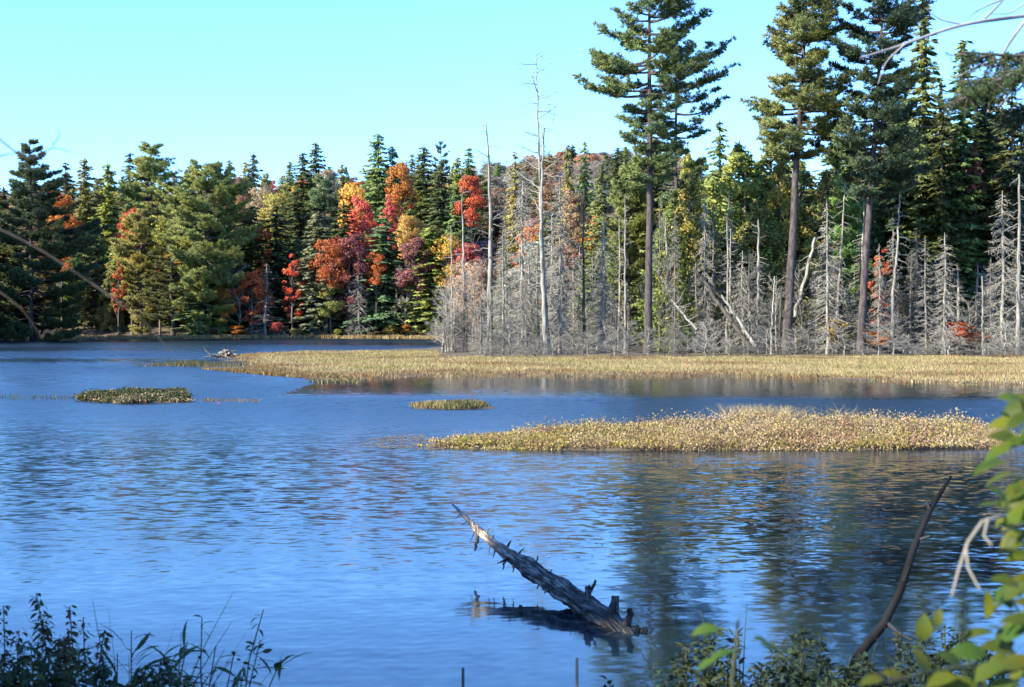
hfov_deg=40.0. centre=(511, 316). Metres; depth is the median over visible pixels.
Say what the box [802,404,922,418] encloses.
wispy grass
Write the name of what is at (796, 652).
leafy weed
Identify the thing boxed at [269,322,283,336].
shrub
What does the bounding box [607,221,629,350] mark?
dead spruce
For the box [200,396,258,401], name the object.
sparse stalks
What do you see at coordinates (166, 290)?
cedar tree
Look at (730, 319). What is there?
fallen log
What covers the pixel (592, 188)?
bare tree
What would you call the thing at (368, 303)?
maple tree
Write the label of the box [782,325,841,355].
leafless bush
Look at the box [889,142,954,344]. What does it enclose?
spruce tree
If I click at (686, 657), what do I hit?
leafy weed
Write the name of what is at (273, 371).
rusty sedge
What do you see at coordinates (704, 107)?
pine tree
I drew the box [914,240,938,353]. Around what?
dead spruce
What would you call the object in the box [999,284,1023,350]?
dead spruce
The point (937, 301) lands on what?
bare tree
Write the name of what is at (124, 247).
pine tree
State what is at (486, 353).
leafless bush
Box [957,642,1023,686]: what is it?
leafy weed
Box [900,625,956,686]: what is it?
leafy weed
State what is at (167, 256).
maple tree
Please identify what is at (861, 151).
spruce tree
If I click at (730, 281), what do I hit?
dead snag
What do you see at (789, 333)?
leafless bush
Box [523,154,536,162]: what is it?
maple tree
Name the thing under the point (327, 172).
maple tree
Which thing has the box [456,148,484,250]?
spruce tree
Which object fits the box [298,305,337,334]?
cedar tree
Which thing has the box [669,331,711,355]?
leafless bush
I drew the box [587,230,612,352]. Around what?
dead spruce
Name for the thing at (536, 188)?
spruce tree
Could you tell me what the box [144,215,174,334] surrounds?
maple tree
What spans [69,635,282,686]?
grass tuft
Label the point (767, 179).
cedar tree
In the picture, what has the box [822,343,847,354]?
leafless bush
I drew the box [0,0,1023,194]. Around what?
sky
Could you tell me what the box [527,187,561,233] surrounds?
maple tree
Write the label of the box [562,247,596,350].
dead spruce
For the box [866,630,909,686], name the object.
leafy weed
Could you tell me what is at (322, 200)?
pine tree
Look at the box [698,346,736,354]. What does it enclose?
leafless bush
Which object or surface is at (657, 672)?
leafy weed
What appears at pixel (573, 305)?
dead spruce
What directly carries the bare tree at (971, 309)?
on the ground at (90, 330)
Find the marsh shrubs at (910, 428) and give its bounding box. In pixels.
[418,406,1018,451]
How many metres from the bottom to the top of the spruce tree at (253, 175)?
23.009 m
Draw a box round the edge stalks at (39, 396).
[0,393,76,399]
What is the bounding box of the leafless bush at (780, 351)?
[763,345,799,355]
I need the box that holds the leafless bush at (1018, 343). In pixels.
[997,336,1023,354]
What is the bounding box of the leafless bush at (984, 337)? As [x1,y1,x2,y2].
[963,334,1007,356]
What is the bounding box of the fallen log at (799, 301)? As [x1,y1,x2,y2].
[793,237,820,318]
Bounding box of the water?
[0,338,1023,686]
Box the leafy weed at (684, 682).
[641,662,691,686]
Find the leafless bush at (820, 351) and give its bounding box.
[806,349,829,354]
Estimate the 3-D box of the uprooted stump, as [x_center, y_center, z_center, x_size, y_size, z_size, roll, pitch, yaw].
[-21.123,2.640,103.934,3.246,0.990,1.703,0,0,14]
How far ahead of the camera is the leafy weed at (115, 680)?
4.81 m
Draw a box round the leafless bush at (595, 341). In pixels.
[575,330,622,354]
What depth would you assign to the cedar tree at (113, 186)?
293.31 m
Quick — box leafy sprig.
[692,618,780,686]
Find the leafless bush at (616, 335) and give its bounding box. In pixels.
[596,323,640,355]
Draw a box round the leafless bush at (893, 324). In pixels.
[865,312,917,354]
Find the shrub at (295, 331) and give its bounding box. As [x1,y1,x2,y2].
[288,328,304,334]
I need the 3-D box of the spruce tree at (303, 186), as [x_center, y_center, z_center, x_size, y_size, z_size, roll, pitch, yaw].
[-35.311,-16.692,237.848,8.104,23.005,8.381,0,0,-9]
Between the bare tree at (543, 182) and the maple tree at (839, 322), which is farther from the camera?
the bare tree at (543, 182)
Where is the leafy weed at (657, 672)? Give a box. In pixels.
[642,660,662,686]
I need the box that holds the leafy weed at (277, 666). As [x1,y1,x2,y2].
[169,643,310,686]
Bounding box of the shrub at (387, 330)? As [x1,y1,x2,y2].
[381,325,400,335]
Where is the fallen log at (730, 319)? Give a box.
[693,267,753,350]
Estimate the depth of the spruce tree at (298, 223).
211.73 m
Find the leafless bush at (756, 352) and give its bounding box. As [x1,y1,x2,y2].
[730,341,776,355]
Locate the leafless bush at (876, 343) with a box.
[852,321,898,354]
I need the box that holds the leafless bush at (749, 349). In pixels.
[726,345,786,355]
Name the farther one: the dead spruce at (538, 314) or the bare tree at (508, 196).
the bare tree at (508, 196)
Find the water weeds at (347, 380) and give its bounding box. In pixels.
[307,378,361,382]
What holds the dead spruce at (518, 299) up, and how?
on the ground at (90, 330)
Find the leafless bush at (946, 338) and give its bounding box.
[932,325,966,354]
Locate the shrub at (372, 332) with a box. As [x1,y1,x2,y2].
[364,327,380,334]
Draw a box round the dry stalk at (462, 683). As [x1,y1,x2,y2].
[461,668,464,686]
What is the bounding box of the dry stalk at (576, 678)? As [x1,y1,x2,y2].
[575,658,578,686]
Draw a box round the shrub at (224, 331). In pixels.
[216,327,229,334]
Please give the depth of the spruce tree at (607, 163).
350.98 m
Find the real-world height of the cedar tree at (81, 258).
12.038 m
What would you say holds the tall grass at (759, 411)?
on the ground at (90, 330)
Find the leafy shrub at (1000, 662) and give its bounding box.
[859,393,1023,686]
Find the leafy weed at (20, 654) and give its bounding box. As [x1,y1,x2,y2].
[8,641,30,685]
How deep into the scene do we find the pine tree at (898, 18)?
107.19 m
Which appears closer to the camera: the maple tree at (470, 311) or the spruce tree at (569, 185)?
the maple tree at (470, 311)
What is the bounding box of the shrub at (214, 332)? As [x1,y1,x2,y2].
[205,328,217,334]
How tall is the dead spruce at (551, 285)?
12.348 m
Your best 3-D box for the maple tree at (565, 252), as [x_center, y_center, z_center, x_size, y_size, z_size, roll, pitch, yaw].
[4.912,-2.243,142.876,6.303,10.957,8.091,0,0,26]
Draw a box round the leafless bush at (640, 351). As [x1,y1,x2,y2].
[626,348,650,354]
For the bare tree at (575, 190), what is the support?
on the ground at (90, 330)
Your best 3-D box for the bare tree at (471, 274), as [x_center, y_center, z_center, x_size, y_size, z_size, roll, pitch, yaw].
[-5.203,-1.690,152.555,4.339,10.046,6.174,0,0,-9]
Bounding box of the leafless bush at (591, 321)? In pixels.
[566,313,604,354]
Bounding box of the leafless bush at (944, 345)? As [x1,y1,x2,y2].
[929,339,965,354]
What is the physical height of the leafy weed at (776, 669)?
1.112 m
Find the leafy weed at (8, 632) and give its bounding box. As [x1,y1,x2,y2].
[0,606,29,682]
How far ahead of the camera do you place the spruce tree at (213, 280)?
208.75 m
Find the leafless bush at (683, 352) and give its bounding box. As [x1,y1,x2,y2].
[674,349,692,356]
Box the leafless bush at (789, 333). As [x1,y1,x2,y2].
[776,326,823,355]
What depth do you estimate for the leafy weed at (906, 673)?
4.52 m
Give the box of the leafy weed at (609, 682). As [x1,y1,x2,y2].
[598,675,613,686]
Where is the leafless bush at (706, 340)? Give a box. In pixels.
[682,318,729,355]
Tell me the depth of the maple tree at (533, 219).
221.06 m
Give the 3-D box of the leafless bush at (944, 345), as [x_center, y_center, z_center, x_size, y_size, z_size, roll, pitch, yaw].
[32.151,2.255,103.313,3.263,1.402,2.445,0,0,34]
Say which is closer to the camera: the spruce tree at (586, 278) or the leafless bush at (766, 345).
the leafless bush at (766, 345)
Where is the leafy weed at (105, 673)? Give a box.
[49,658,179,686]
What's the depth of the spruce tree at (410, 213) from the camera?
211.84 m
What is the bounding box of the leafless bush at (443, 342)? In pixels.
[428,319,459,351]
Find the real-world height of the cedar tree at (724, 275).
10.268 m
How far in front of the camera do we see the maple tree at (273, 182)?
289.18 m
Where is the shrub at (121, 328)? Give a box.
[111,326,129,334]
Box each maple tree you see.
[46,191,83,320]
[111,262,128,334]
[114,206,146,334]
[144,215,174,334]
[162,253,181,281]
[175,286,201,334]
[211,285,237,325]
[224,177,252,247]
[231,268,274,334]
[245,185,273,244]
[253,219,272,329]
[257,189,293,248]
[270,180,278,192]
[281,253,306,328]
[307,235,353,334]
[307,282,346,334]
[310,169,342,216]
[326,232,373,334]
[330,182,375,251]
[340,176,358,184]
[346,195,378,328]
[352,181,365,190]
[355,280,379,332]
[365,251,387,334]
[378,195,398,258]
[384,160,417,322]
[391,213,425,334]
[394,236,436,334]
[401,270,426,324]
[428,235,460,328]
[440,242,493,330]
[446,259,498,341]
[447,277,501,339]
[452,175,488,247]
[466,239,496,264]
[479,163,495,181]
[479,174,509,213]
[492,165,506,184]
[502,171,533,197]
[510,223,555,269]
[517,217,544,251]
[519,158,536,165]
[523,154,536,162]
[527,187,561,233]
[531,157,546,175]
[537,209,558,236]
[539,242,587,343]
[543,171,561,194]
[545,156,563,176]
[552,151,566,175]
[554,188,590,320]
[555,174,581,194]
[572,163,605,189]
[573,154,596,167]
[581,215,618,261]
[588,189,617,214]
[589,152,602,163]
[598,152,615,162]
[819,318,853,353]
[856,331,896,353]
[868,247,895,352]
[946,322,974,353]
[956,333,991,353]
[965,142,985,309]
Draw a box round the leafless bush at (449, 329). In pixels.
[429,308,463,351]
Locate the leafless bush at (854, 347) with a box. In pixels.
[838,342,877,355]
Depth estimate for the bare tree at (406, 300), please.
195.17 m
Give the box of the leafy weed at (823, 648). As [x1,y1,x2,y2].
[806,633,828,685]
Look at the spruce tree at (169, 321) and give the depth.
210.45 m
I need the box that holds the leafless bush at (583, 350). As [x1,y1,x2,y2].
[569,338,594,357]
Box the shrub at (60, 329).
[52,328,65,332]
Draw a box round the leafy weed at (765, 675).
[742,657,821,686]
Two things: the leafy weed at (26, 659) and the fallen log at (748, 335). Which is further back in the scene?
the fallen log at (748, 335)
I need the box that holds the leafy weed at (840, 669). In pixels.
[791,654,890,686]
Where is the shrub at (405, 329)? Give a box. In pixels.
[400,324,412,333]
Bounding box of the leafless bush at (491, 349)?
[475,342,507,355]
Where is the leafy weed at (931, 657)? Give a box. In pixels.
[892,612,972,686]
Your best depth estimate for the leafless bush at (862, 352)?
102.99 m
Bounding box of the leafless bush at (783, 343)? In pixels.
[779,342,800,354]
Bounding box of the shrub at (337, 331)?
[333,329,342,335]
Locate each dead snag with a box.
[443,225,458,350]
[454,186,473,351]
[472,122,512,350]
[515,50,576,353]
[520,128,561,353]
[575,188,595,352]
[611,300,617,353]
[616,194,633,352]
[707,203,718,349]
[721,228,739,348]
[752,220,768,353]
[770,276,777,353]
[776,286,782,352]
[825,180,860,353]
[866,193,911,353]
[980,276,984,354]
[994,174,1023,354]
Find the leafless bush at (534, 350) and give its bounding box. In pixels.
[514,347,565,356]
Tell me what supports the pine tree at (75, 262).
on the ground at (90, 330)
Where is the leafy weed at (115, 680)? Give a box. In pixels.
[70,654,216,686]
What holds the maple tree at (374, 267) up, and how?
on the ground at (90, 330)
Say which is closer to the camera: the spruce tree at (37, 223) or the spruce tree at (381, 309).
the spruce tree at (381, 309)
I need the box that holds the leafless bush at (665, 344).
[646,339,680,355]
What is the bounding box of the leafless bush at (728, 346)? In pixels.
[709,343,740,354]
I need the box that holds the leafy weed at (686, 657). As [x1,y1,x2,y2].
[674,642,717,686]
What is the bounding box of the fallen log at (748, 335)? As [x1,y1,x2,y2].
[721,295,757,345]
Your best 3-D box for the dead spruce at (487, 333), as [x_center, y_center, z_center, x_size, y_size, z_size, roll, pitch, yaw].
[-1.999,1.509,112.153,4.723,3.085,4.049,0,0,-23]
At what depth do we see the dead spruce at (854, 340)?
109.76 m
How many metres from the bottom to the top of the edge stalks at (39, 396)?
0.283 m
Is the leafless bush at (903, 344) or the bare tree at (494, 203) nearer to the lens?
the leafless bush at (903, 344)
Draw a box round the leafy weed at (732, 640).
[695,626,750,686]
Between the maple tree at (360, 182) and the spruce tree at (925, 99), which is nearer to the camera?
the spruce tree at (925, 99)
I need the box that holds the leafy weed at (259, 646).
[226,610,272,686]
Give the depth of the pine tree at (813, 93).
108.32 m
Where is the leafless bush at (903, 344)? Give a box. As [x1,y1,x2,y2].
[893,337,917,355]
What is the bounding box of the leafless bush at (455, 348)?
[441,345,470,351]
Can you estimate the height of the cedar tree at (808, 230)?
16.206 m
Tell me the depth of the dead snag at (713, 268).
112.84 m
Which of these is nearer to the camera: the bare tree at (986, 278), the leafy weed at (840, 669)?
the leafy weed at (840, 669)
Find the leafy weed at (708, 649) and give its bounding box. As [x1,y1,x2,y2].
[668,623,745,686]
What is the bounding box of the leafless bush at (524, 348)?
[509,344,542,356]
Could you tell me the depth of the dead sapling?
2.06 m
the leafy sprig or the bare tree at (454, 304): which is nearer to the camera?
the leafy sprig
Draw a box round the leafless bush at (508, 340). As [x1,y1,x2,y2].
[485,315,542,355]
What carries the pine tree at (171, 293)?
on the ground at (90, 330)
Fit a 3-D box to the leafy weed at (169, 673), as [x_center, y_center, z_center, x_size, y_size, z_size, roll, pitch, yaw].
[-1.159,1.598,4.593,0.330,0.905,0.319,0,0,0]
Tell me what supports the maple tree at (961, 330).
on the ground at (90, 330)
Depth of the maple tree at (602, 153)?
438.89 m
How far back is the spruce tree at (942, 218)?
121.73 m
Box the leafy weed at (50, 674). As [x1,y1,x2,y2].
[33,651,63,686]
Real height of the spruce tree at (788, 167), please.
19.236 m
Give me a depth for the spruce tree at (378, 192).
237.63 m
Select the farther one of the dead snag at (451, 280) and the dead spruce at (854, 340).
the dead snag at (451, 280)
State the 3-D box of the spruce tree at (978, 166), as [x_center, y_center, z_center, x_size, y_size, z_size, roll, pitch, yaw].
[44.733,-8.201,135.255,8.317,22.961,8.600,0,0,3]
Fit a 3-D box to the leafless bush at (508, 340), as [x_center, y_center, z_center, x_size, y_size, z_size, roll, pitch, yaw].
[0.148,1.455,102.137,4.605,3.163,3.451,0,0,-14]
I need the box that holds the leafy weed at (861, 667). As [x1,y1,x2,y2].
[853,651,901,686]
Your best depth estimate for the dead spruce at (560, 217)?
110.91 m
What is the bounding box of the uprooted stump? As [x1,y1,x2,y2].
[204,347,242,357]
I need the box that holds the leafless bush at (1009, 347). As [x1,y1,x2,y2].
[991,341,1023,354]
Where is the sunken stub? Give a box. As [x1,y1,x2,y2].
[517,605,522,611]
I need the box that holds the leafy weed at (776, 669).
[762,639,803,686]
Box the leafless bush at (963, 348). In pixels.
[951,347,979,354]
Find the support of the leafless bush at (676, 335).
on the ground at (90, 330)
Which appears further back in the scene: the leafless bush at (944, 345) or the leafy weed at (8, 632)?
the leafless bush at (944, 345)
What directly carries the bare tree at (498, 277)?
on the ground at (90, 330)
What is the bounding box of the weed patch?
[73,386,194,402]
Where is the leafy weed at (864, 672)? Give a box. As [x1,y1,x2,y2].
[849,658,885,686]
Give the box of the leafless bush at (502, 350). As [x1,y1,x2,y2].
[474,345,517,356]
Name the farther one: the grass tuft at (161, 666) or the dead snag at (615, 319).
the dead snag at (615, 319)
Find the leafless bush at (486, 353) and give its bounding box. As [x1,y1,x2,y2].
[474,346,499,355]
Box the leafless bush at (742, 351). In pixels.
[729,347,753,355]
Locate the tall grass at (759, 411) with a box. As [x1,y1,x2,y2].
[707,402,814,422]
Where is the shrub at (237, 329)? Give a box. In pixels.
[226,325,244,333]
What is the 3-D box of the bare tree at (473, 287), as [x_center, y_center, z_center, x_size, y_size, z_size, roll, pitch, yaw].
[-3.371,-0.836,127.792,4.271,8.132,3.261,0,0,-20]
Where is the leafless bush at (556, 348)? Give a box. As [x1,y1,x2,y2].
[540,341,575,355]
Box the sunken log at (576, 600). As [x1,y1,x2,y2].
[450,502,647,634]
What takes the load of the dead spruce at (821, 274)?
on the ground at (90, 330)
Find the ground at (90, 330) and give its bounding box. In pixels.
[0,182,1023,450]
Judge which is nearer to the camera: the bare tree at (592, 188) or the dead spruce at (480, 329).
the dead spruce at (480, 329)
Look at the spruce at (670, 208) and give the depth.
113.17 m
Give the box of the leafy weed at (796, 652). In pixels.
[749,623,816,686]
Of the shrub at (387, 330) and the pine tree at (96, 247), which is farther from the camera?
the pine tree at (96, 247)
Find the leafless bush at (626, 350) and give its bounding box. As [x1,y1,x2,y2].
[605,319,642,355]
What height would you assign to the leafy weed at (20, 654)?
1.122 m
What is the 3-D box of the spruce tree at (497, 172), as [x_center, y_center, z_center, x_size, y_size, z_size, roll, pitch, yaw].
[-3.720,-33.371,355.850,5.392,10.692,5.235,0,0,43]
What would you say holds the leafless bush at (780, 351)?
on the ground at (90, 330)
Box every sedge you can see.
[0,334,449,339]
[134,359,261,366]
[198,364,351,378]
[216,349,1023,385]
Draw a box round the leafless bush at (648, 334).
[628,326,664,354]
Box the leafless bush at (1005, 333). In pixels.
[977,320,1022,356]
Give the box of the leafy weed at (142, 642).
[100,624,193,686]
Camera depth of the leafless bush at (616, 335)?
99.75 m
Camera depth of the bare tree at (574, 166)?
317.90 m
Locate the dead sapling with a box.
[0,128,169,351]
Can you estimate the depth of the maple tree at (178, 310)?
205.60 m
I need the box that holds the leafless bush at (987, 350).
[975,346,1010,355]
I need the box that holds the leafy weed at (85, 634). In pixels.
[75,617,94,686]
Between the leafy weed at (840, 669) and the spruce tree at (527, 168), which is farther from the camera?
the spruce tree at (527, 168)
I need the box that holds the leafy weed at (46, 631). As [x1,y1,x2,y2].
[0,593,71,686]
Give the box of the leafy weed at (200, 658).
[192,615,212,686]
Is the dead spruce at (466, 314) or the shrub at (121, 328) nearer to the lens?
the dead spruce at (466, 314)
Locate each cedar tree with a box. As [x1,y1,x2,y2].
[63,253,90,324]
[92,269,126,330]
[110,176,119,197]
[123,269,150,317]
[153,269,179,316]
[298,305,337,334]
[342,166,351,183]
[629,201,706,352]
[643,176,738,352]
[656,152,709,285]
[663,234,756,352]
[694,169,737,252]
[705,140,783,297]
[708,241,781,351]
[709,150,813,336]
[717,197,798,350]
[741,145,814,286]
[752,160,808,350]
[778,236,848,351]
[782,159,821,239]
[795,169,870,350]
[801,142,885,342]
[828,162,907,348]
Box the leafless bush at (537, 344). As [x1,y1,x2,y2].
[514,337,562,354]
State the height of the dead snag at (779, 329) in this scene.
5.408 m
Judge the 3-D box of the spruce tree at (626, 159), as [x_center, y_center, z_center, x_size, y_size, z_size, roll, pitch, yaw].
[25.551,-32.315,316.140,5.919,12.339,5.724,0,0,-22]
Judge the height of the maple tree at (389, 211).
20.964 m
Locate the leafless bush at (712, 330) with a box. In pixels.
[698,321,727,354]
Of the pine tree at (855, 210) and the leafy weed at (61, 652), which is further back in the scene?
the pine tree at (855, 210)
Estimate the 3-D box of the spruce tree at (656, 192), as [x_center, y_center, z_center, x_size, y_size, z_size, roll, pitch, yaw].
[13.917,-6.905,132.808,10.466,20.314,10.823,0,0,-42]
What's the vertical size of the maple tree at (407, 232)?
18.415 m
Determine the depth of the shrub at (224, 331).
194.52 m
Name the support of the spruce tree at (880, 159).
on the ground at (90, 330)
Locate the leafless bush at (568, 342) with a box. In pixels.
[558,331,578,355]
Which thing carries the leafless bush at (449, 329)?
on the ground at (90, 330)
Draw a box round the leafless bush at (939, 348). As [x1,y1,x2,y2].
[926,341,944,354]
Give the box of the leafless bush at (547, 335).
[533,323,567,355]
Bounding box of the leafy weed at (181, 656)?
[119,620,201,686]
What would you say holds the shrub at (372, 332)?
on the ground at (90, 330)
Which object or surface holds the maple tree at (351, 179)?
on the ground at (90, 330)
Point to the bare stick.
(870, 639)
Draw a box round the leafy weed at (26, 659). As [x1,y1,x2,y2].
[0,642,136,686]
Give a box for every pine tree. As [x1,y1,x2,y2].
[0,138,112,340]
[23,188,44,225]
[24,259,60,331]
[57,253,90,329]
[74,201,95,230]
[83,232,108,294]
[89,178,106,215]
[104,208,167,335]
[116,140,184,247]
[131,262,163,308]
[139,244,198,336]
[145,158,266,336]
[167,175,191,218]
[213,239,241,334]
[259,173,275,193]
[277,186,292,224]
[280,239,314,334]
[295,172,346,248]
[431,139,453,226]
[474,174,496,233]
[571,0,714,353]
[596,161,657,349]
[652,22,741,244]
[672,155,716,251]
[739,0,861,353]
[806,0,939,353]
[816,179,872,350]
[933,48,1023,138]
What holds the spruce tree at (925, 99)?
on the ground at (90, 330)
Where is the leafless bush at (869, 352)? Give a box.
[857,349,884,354]
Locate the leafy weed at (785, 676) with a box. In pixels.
[764,648,849,686]
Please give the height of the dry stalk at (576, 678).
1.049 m
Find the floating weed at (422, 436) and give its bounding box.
[358,435,447,449]
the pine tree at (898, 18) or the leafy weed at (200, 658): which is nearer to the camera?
the leafy weed at (200, 658)
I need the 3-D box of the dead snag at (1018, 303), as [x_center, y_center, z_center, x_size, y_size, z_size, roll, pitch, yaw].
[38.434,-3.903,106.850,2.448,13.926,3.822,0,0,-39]
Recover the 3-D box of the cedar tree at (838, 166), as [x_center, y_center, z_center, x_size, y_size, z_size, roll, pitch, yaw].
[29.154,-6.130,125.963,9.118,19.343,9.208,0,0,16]
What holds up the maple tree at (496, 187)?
on the ground at (90, 330)
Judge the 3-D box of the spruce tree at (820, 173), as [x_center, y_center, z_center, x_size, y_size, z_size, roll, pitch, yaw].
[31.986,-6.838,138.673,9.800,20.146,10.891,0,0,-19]
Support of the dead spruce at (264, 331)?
on the ground at (90, 330)
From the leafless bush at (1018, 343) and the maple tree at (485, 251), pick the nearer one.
the leafless bush at (1018, 343)
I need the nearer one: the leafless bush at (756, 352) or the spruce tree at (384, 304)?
the leafless bush at (756, 352)
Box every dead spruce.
[249,264,279,336]
[343,255,372,335]
[447,275,483,351]
[465,317,506,352]
[466,298,498,353]
[484,228,523,352]
[492,215,519,350]
[492,274,514,349]
[494,181,551,352]
[508,244,535,350]
[513,265,539,353]
[514,244,553,347]
[524,248,553,350]
[529,216,565,347]
[537,172,584,353]
[552,251,574,349]
[561,255,588,350]
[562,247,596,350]
[582,213,623,352]
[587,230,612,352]
[589,260,612,348]
[605,285,622,351]
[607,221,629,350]
[611,290,641,350]
[653,214,685,352]
[661,217,689,353]
[671,264,712,352]
[690,193,720,352]
[697,225,736,351]
[710,193,744,350]
[711,211,738,352]
[721,251,768,352]
[738,261,774,352]
[754,301,781,353]
[765,253,810,351]
[798,240,841,353]
[804,203,848,353]
[804,268,830,353]
[812,258,857,352]
[843,307,871,353]
[847,240,874,352]
[850,197,872,348]
[866,248,891,353]
[882,213,905,353]
[884,283,914,352]
[895,255,928,352]
[900,227,937,351]
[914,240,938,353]
[915,233,970,353]
[933,302,963,351]
[947,265,969,352]
[962,262,988,352]
[967,191,1023,353]
[977,260,1008,353]
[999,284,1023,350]
[1000,255,1023,353]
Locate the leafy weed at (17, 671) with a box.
[5,662,36,686]
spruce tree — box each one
[0,187,28,339]
[32,211,44,229]
[45,163,81,308]
[46,240,70,320]
[70,158,104,303]
[79,261,108,327]
[87,163,125,298]
[99,238,139,321]
[114,152,141,238]
[116,175,126,208]
[156,272,185,325]
[164,172,179,224]
[169,276,226,335]
[177,166,209,267]
[199,263,214,313]
[211,285,236,335]
[214,159,239,242]
[222,205,284,333]
[228,162,254,260]
[242,205,304,335]
[246,154,263,244]
[272,189,313,327]
[274,176,284,189]
[281,162,295,194]
[283,211,354,334]
[285,152,316,254]
[300,140,332,232]
[328,203,370,335]
[335,164,350,219]
[341,217,423,335]
[358,133,399,259]
[362,174,374,197]
[366,241,396,309]
[372,281,397,333]
[381,146,402,242]
[391,195,424,318]
[392,225,471,335]
[403,176,418,206]
[404,144,439,265]
[404,154,422,199]
[420,161,461,248]
[442,185,470,254]
[445,157,466,234]
[446,166,455,194]
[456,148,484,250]
[460,211,486,253]
[478,208,510,272]
[485,251,527,341]
[491,165,503,202]
[497,167,521,202]
[499,151,526,302]
[520,214,568,340]
[520,275,581,337]
[522,159,533,200]
[525,165,551,210]
[543,154,561,192]
[555,144,581,317]
[563,148,578,174]
[569,249,615,347]
[570,174,623,332]
[571,141,596,284]
[593,162,610,190]
[595,172,661,344]
[601,154,612,184]
[606,139,679,342]
[606,147,626,195]
[623,147,630,195]
[700,120,730,251]
[777,160,811,235]
[798,174,822,211]
[809,164,836,197]
[824,150,889,292]
[854,138,888,257]
[868,145,890,274]
[869,93,936,345]
[870,114,919,304]
[885,0,955,348]
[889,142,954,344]
[913,80,975,346]
[920,110,951,175]
[934,39,999,348]
[944,122,968,345]
[950,77,1022,348]
[954,117,1004,329]
[967,96,1023,349]
[971,98,1023,344]
[1006,152,1023,326]
[1015,128,1023,341]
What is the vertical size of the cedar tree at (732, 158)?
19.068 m
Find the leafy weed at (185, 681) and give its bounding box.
[166,671,191,686]
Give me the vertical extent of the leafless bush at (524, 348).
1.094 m
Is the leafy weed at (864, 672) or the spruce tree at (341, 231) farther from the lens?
the spruce tree at (341, 231)
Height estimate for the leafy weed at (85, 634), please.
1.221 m
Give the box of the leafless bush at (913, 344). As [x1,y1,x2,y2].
[894,334,934,354]
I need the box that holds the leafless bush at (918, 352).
[904,348,936,354]
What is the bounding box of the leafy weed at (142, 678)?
[127,662,161,686]
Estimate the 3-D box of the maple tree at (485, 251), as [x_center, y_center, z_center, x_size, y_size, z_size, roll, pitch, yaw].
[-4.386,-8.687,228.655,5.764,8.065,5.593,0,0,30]
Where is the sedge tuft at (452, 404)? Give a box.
[409,398,490,409]
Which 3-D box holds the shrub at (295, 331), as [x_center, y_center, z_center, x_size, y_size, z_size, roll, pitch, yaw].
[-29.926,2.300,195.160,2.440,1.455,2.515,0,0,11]
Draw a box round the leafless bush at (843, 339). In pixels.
[831,325,861,355]
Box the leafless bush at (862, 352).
[845,349,883,355]
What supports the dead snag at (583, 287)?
on the ground at (90, 330)
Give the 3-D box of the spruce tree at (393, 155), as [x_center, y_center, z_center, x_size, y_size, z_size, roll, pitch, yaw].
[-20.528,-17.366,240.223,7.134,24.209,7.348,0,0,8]
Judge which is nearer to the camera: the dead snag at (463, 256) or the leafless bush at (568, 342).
the leafless bush at (568, 342)
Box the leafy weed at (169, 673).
[151,669,182,686]
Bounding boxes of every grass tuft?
[1,593,253,686]
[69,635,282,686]
[616,603,846,686]
[769,617,921,686]
[816,607,1023,686]
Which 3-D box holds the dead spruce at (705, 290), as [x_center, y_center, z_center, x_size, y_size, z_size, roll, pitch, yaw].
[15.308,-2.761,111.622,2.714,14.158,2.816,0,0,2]
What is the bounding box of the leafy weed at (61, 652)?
[48,605,113,686]
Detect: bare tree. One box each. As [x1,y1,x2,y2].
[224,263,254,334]
[386,265,421,334]
[421,282,470,351]
[425,272,475,349]
[431,285,459,330]
[445,257,481,323]
[455,265,494,344]
[477,286,500,336]
[491,188,508,215]
[493,257,515,326]
[494,179,510,206]
[495,187,535,221]
[498,171,512,210]
[499,179,527,212]
[504,164,534,196]
[504,241,571,344]
[515,171,536,208]
[516,162,558,196]
[527,177,559,209]
[527,261,561,325]
[535,236,575,336]
[563,170,589,191]
[564,159,582,180]
[568,163,587,187]
[575,295,595,337]
[576,163,607,191]
[582,246,609,344]
[586,159,609,188]
[632,272,658,335]
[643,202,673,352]
[734,251,766,353]
[751,273,794,353]
[783,261,821,352]
[841,282,859,351]
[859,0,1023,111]
[923,256,959,352]
[961,295,980,349]
[979,265,1011,351]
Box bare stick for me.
[841,475,951,685]
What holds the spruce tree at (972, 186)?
on the ground at (90, 330)
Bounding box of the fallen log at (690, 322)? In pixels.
[671,290,697,330]
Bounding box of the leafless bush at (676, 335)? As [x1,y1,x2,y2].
[658,320,687,355]
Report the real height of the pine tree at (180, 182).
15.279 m
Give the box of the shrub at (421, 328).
[416,324,433,335]
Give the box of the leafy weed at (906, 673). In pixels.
[890,641,978,686]
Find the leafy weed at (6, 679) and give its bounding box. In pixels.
[0,646,96,686]
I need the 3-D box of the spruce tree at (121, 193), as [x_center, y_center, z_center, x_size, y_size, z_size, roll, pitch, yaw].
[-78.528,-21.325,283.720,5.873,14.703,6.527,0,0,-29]
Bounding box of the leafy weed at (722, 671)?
[710,655,747,686]
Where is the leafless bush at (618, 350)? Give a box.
[589,345,637,356]
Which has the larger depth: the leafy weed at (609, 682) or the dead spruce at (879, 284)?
the dead spruce at (879, 284)
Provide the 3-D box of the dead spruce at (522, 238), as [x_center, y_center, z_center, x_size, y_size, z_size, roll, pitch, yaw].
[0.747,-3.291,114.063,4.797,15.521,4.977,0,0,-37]
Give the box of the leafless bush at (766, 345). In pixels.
[751,325,784,354]

